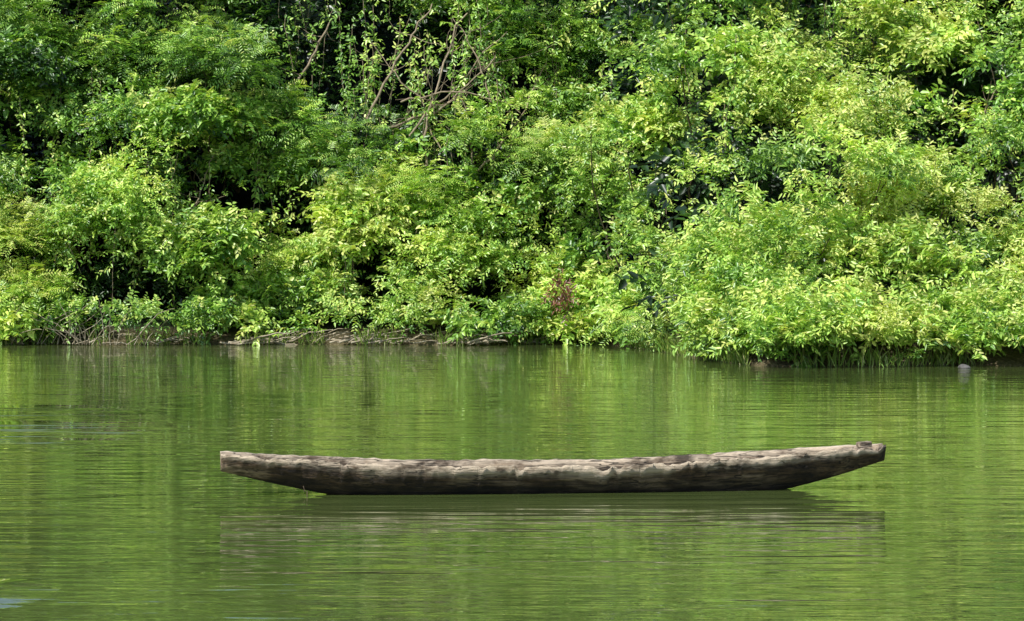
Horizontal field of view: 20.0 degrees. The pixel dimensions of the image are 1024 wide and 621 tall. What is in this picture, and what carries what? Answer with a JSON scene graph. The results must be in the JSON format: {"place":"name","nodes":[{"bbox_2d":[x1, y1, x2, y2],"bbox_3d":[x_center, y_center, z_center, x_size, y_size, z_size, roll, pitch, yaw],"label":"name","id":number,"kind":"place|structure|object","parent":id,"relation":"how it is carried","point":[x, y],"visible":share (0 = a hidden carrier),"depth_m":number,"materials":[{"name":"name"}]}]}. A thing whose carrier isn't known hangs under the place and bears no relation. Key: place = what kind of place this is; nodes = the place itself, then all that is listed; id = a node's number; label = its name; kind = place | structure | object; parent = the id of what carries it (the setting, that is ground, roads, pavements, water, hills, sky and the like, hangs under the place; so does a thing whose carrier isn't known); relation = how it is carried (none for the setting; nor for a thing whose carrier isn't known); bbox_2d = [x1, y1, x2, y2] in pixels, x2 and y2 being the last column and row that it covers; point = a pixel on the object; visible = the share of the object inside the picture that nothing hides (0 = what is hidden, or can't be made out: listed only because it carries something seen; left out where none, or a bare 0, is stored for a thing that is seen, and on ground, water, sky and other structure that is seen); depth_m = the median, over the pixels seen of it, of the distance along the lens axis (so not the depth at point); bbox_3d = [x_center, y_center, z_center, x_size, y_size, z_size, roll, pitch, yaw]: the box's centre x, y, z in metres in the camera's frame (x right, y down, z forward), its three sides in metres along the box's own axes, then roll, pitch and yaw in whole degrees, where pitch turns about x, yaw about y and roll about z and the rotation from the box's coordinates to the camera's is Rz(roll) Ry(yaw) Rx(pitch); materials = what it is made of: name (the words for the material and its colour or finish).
{"place":"outdoors","nodes":[
{"label":"outdoors","id":0,"kind":"place"},
{"bbox_2d":[0,344,1023,620],"bbox_3d":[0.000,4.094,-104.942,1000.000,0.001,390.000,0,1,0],"label":"water","id":1,"kind":"structure","parent":0,"point":[122,498],"depth_m":25.48,"materials":[{"name":"green liquid"}]},
{"bbox_2d":[220,441,885,494],"bbox_3d":[0.410,1.469,26.133,6.040,0.538,0.749,0,1,-8],"label":"dugout canoe","id":2,"kind":"object","parent":1,"relation":"on","point":[776,469],"visible":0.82,"depth_m":25.93,"materials":[{"name":"brown wood"}]},
{"bbox_2d":[958,364,970,368],"bbox_3d":[8.510,1.074,54.630,0.238,0.135,0.181,0,1,0],"label":"rock","id":3,"kind":"object","parent":1,"relation":"on","point":[962,366],"visible":0.88,"depth_m":54.58,"materials":[{"name":"grey stone"}]},
{"bbox_2d":[0,0,1023,366],"bbox_3d":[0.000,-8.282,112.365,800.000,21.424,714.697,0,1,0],"label":"riverbank","id":4,"kind":"structure","parent":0,"point":[214,234],"depth_m":70.50,"materials":[{"name":"green plant"}]},
{"bbox_2d":[0,297,578,344],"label":"driftwood","id":5,"kind":"object","parent":4,"relation":"on","point":[487,341],"visible":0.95,"depth_m":69.00,"materials":[{"name":"brown wood"}]},
{"bbox_2d":[1,323,987,367],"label":"shore grass","id":6,"kind":"structure","parent":4,"relation":"on","point":[665,343],"depth_m":63.06,"materials":[{"name":"green plant"}]},
{"bbox_2d":[0,0,1023,355],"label":"foliage","id":7,"kind":"object","parent":4,"relation":"on","point":[494,90],"visible":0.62,"depth_m":71.58,"materials":[{"name":"green plant"}]},
{"bbox_2d":[8,0,1023,359],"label":"shrub branches","id":8,"kind":"object","parent":4,"relation":"on","point":[236,188],"visible":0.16,"depth_m":70.50,"materials":[{"name":"brown plant"}]},
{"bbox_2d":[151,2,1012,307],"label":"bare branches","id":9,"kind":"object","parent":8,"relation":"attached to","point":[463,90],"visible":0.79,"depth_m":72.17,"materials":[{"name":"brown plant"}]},
{"bbox_2d":[540,266,578,330],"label":"dead leaves","id":10,"kind":"object","parent":4,"relation":"on","point":[562,296],"visible":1,"depth_m":68.62,"materials":[{"name":"brown plant"}]},
{"bbox_2d":[603,99,1023,366],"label":"leafy bush","id":11,"kind":"object","parent":4,"relation":"on","point":[723,306],"visible":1,"depth_m":57.53,"materials":[{"name":"green plant"}]}
]}

